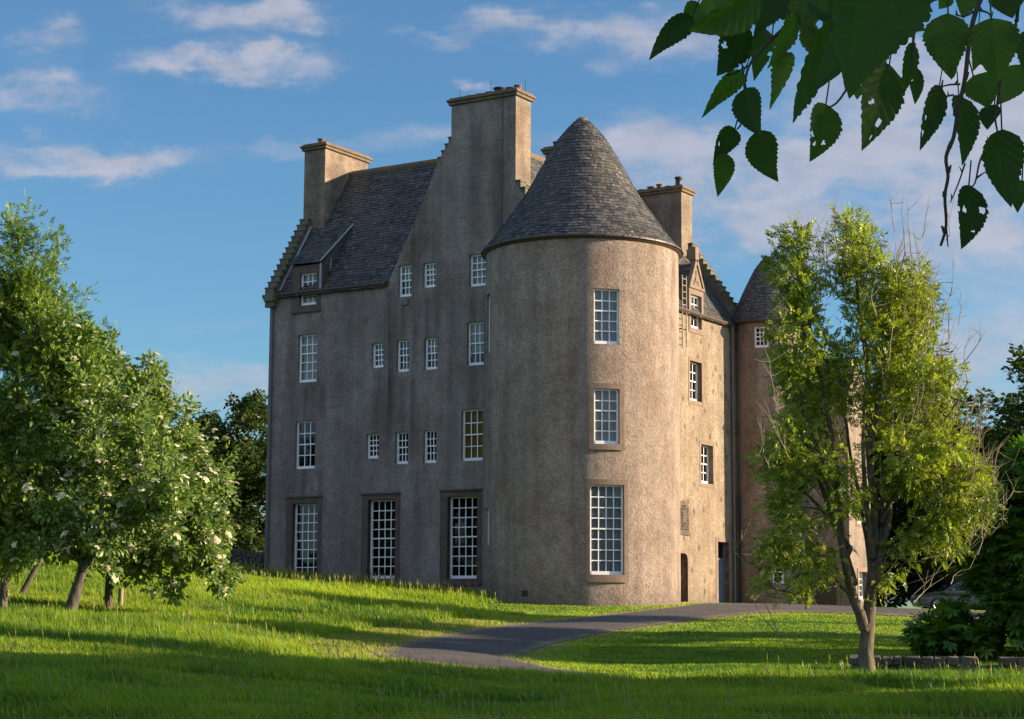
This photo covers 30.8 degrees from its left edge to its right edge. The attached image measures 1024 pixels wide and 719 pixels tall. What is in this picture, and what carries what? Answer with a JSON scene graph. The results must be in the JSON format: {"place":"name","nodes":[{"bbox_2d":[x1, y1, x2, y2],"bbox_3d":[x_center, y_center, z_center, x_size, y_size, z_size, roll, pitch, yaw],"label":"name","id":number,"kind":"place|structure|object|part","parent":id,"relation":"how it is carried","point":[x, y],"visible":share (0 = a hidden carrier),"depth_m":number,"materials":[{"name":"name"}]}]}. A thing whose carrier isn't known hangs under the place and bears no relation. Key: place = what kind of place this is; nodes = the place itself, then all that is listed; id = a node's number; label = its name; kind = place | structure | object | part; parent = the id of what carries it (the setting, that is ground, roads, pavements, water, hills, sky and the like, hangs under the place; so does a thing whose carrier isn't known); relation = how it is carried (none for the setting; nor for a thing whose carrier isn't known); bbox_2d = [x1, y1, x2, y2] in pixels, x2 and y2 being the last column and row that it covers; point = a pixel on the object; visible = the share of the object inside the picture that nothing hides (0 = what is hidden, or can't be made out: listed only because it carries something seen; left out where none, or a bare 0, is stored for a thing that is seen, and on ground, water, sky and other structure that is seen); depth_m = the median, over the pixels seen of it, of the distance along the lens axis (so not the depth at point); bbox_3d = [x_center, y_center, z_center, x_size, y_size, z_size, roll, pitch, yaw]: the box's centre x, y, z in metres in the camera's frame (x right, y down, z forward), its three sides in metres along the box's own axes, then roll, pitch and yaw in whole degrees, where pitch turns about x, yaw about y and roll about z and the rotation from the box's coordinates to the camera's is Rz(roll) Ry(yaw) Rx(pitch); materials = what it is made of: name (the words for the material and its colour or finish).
{"place":"outdoors","nodes":[
{"label":"outdoors","id":0,"kind":"place"},
{"bbox_2d":[0,0,1023,608],"label":"sky","id":1,"kind":"structure","parent":0,"point":[165,137],"materials":[{"name":"blue"}]},
{"bbox_2d":[0,544,1023,718],"bbox_3d":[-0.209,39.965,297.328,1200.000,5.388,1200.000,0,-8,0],"label":"ground","id":2,"kind":"structure","parent":0,"point":[619,633],"depth_m":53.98,"materials":[{"name":"green plant"}]},
{"bbox_2d":[0,189,125,606],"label":"rowan tree","id":3,"kind":"object","parent":2,"relation":"on","point":[26,303],"visible":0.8,"depth_m":43.77,"materials":[{"name":"green plant"}]},
{"bbox_2d":[1,311,130,594],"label":"rowan tree","id":4,"kind":"object","parent":2,"relation":"on","point":[28,581],"visible":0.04,"depth_m":49.03,"materials":[{"name":"green plant"}]},
{"bbox_2d":[117,588,123,605],"bbox_3d":[-10.025,6.187,47.493,0.165,0.654,0.143,0,-8,0],"label":"tree stake","id":5,"kind":"object","parent":2,"relation":"on","point":[120,595],"visible":0.66,"depth_m":47.46,"materials":[{"name":"beige wood"}]},
{"bbox_2d":[0,314,241,612],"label":"whitebeam tree","id":6,"kind":"object","parent":2,"relation":"on","point":[109,519],"visible":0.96,"depth_m":42.72,"materials":[{"name":"green plant"}]},
{"bbox_2d":[91,384,196,539],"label":"woodland tree","id":7,"kind":"object","parent":2,"relation":"on","point":[175,414],"visible":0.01,"depth_m":97.25,"materials":[{"name":"green plant"}]},
{"bbox_2d":[74,339,246,608],"bbox_3d":[-8.820,2.883,46.651,4.280,7.065,4.075,2,-8,-15],"label":"whitebeam tree","id":8,"kind":"object","parent":2,"relation":"on","point":[143,561],"visible":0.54,"depth_m":46.12,"materials":[{"name":"green plant"}]},
{"bbox_2d":[181,407,235,545],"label":"woodland tree","id":9,"kind":"object","parent":2,"relation":"on","point":[201,420],"visible":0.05,"depth_m":101.29,"materials":[{"name":"green plant"}]},
{"bbox_2d":[188,388,267,562],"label":"woodland tree","id":10,"kind":"object","parent":2,"relation":"on","point":[250,414],"visible":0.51,"depth_m":94.06,"materials":[{"name":"green plant"}]},
{"bbox_2d":[197,545,263,569],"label":"stone wall","id":11,"kind":"structure","parent":2,"relation":"on","point":[242,556],"depth_m":84.10,"materials":[{"name":"grey stone"}]},
{"bbox_2d":[262,79,869,605],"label":"tower house","id":12,"kind":"structure","parent":2,"relation":"on","point":[506,365],"depth_m":74.70,"materials":[{"name":"beige stone"}]},
{"bbox_2d":[285,495,322,573],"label":"window","id":13,"kind":"structure","parent":12,"relation":"in","point":[316,499],"depth_m":77.50,"materials":[{"name":"white paint"}]},
{"bbox_2d":[297,421,315,468],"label":"window","id":14,"kind":"structure","parent":12,"relation":"in","point":[298,423],"depth_m":78.03,"materials":[{"name":"white paint"}]},
{"bbox_2d":[299,334,316,382],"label":"window","id":15,"kind":"structure","parent":12,"relation":"in","point":[308,343],"depth_m":78.55,"materials":[{"name":"white paint"}]},
{"bbox_2d":[301,272,316,305],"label":"window","id":16,"kind":"structure","parent":12,"relation":"in","point":[310,299],"depth_m":78.91,"materials":[{"name":"white paint"}]},
{"bbox_2d":[368,434,378,458],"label":"window","id":17,"kind":"structure","parent":12,"relation":"in","point":[369,435],"depth_m":76.11,"materials":[{"name":"white paint"}]},
{"bbox_2d":[373,343,383,367],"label":"window","id":18,"kind":"structure","parent":12,"relation":"in","point":[375,345],"depth_m":76.51,"materials":[{"name":"white paint"}]},
{"bbox_2d":[360,492,400,582],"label":"window","id":19,"kind":"structure","parent":12,"relation":"in","point":[383,496],"depth_m":75.43,"materials":[{"name":"white paint"}]},
{"bbox_2d":[397,432,407,463],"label":"window","id":20,"kind":"structure","parent":12,"relation":"in","point":[398,434],"depth_m":75.32,"materials":[{"name":"white paint"}]},
{"bbox_2d":[398,340,408,371],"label":"window","id":21,"kind":"structure","parent":12,"relation":"in","point":[399,342],"depth_m":75.85,"materials":[{"name":"white paint"}]},
{"bbox_2d":[400,265,411,296],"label":"window","id":22,"kind":"structure","parent":12,"relation":"in","point":[405,271],"depth_m":76.28,"materials":[{"name":"white paint"}]},
{"bbox_2d":[425,263,435,287],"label":"window","id":23,"kind":"structure","parent":12,"relation":"in","point":[430,268],"depth_m":75.65,"materials":[{"name":"white paint"}]},
{"bbox_2d":[425,430,435,462],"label":"window","id":24,"kind":"structure","parent":12,"relation":"in","point":[426,432],"depth_m":74.60,"materials":[{"name":"white paint"}]},
{"bbox_2d":[426,338,436,369],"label":"window","id":25,"kind":"structure","parent":12,"relation":"in","point":[431,343],"depth_m":75.15,"materials":[{"name":"white paint"}]},
{"bbox_2d":[439,488,481,585],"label":"window","id":26,"kind":"structure","parent":12,"relation":"in","point":[465,580],"depth_m":73.32,"materials":[{"name":"white paint"}]},
{"bbox_2d":[463,409,482,460],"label":"window","id":27,"kind":"structure","parent":12,"relation":"in","point":[472,419],"depth_m":73.68,"materials":[{"name":"white paint"}]},
{"bbox_2d":[469,322,483,365],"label":"window","id":28,"kind":"structure","parent":12,"relation":"in","point":[476,330],"depth_m":74.10,"materials":[{"name":"white paint"}]},
{"bbox_2d":[471,254,485,286],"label":"window","id":29,"kind":"structure","parent":12,"relation":"in","point":[478,264],"depth_m":74.46,"materials":[{"name":"white paint"}]},
{"bbox_2d":[488,508,488,544],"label":"window","id":30,"kind":"structure","parent":12,"relation":"in","point":[488,508],"depth_m":69.12,"materials":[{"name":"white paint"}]},
{"bbox_2d":[489,296,489,351],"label":"window","id":31,"kind":"structure","parent":12,"relation":"in","point":[489,296],"depth_m":70.23,"materials":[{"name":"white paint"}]},
{"bbox_2d":[594,289,618,343],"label":"window","id":32,"kind":"structure","parent":12,"relation":"in","point":[606,301],"depth_m":67.50,"materials":[{"name":"white paint"}]},
{"bbox_2d":[589,383,624,449],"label":"window","id":33,"kind":"structure","parent":12,"relation":"in","point":[606,400],"depth_m":66.91,"materials":[{"name":"white paint"}]},
{"bbox_2d":[585,479,628,582],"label":"window","id":34,"kind":"structure","parent":12,"relation":"in","point":[606,502],"depth_m":66.42,"materials":[{"name":"white paint"}]},
{"bbox_2d":[681,550,689,601],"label":"door","id":35,"kind":"structure","parent":12,"relation":"in","point":[685,552],"depth_m":77.52,"materials":[{"name":"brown wood"}]},
{"bbox_2d":[691,295,698,328],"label":"window","id":36,"kind":"structure","parent":12,"relation":"in","point":[697,318],"depth_m":80.26,"materials":[{"name":"white paint"}]},
{"bbox_2d":[688,356,703,406],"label":"window","id":37,"kind":"structure","parent":12,"relation":"in","point":[695,401],"depth_m":79.84,"materials":[{"name":"white paint"}]},
{"bbox_2d":[699,440,714,488],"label":"window","id":38,"kind":"structure","parent":12,"relation":"in","point":[703,483],"depth_m":80.18,"materials":[{"name":"white paint"}]},
{"bbox_2d":[715,537,730,602],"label":"door","id":39,"kind":"structure","parent":12,"relation":"in","point":[721,576],"depth_m":80.85,"materials":[{"name":"blue paint"}]},
{"bbox_2d":[754,327,768,347],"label":"window","id":40,"kind":"structure","parent":12,"relation":"in","point":[755,328],"depth_m":82.28,"materials":[{"name":"white paint"}]},
{"bbox_2d":[772,568,783,583],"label":"window","id":41,"kind":"structure","parent":12,"relation":"in","point":[782,576],"depth_m":80.70,"materials":[{"name":"white paint"}]},
{"bbox_2d":[810,551,840,604],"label":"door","id":42,"kind":"structure","parent":12,"relation":"in","point":[825,598],"depth_m":80.98,"materials":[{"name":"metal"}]},
{"bbox_2d":[855,491,864,526],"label":"window","id":43,"kind":"structure","parent":12,"relation":"in","point":[858,523],"depth_m":81.84,"materials":[{"name":"white paint"}]},
{"bbox_2d":[857,568,866,602],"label":"window","id":44,"kind":"structure","parent":12,"relation":"in","point":[860,571],"depth_m":81.90,"materials":[{"name":"white paint"}]},
{"bbox_2d":[649,0,1023,248],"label":"birch tree","id":45,"kind":"object","parent":2,"relation":"on","point":[856,43],"visible":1,"depth_m":1.49,"materials":[{"name":"green plant"}]},
{"bbox_2d":[726,183,1022,675],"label":"ash tree","id":46,"kind":"object","parent":2,"relation":"on","point":[901,311],"visible":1,"depth_m":35.78,"materials":[{"name":"green plant"}]},
{"bbox_2d":[871,390,953,606],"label":"woodland tree","id":47,"kind":"object","parent":2,"relation":"on","point":[899,516],"visible":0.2,"depth_m":97.83,"materials":[{"name":"green plant"}]},
{"bbox_2d":[849,654,1023,671],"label":"stone wall","id":48,"kind":"structure","parent":2,"relation":"on","point":[950,661],"depth_m":38.55,"materials":[{"name":"grey stone"}]},
{"bbox_2d":[871,342,1014,607],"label":"woodland tree","id":49,"kind":"object","parent":2,"relation":"on","point":[902,596],"visible":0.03,"depth_m":102.01,"materials":[{"name":"green plant"}]},
{"bbox_2d":[911,580,989,610],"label":"parked car","id":50,"kind":"object","parent":2,"relation":"on","point":[926,600],"visible":0.38,"depth_m":84.66,"materials":[{"name":"grey paint"}]},
{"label":"side window","id":51,"kind":"part","parent":50,"relation":"part of","materials":[{"name":"black glass"}]},
{"bbox_2d":[913,462,993,609],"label":"woodland tree","id":52,"kind":"object","parent":2,"relation":"on","point":[948,577],"visible":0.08,"depth_m":92.42,"materials":[{"name":"green plant"}]},
{"bbox_2d":[893,429,1023,661],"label":"chestnut tree","id":53,"kind":"object","parent":2,"relation":"on","point":[995,582],"visible":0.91,"depth_m":44.68,"materials":[{"name":"green plant"}]},
{"bbox_2d":[943,342,1023,557],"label":"woodland tree","id":54,"kind":"object","parent":2,"relation":"on","point":[1010,409],"visible":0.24,"depth_m":97.48,"materials":[{"name":"green plant"}]},
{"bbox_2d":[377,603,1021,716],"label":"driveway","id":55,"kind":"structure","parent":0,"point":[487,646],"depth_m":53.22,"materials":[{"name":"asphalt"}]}
]}

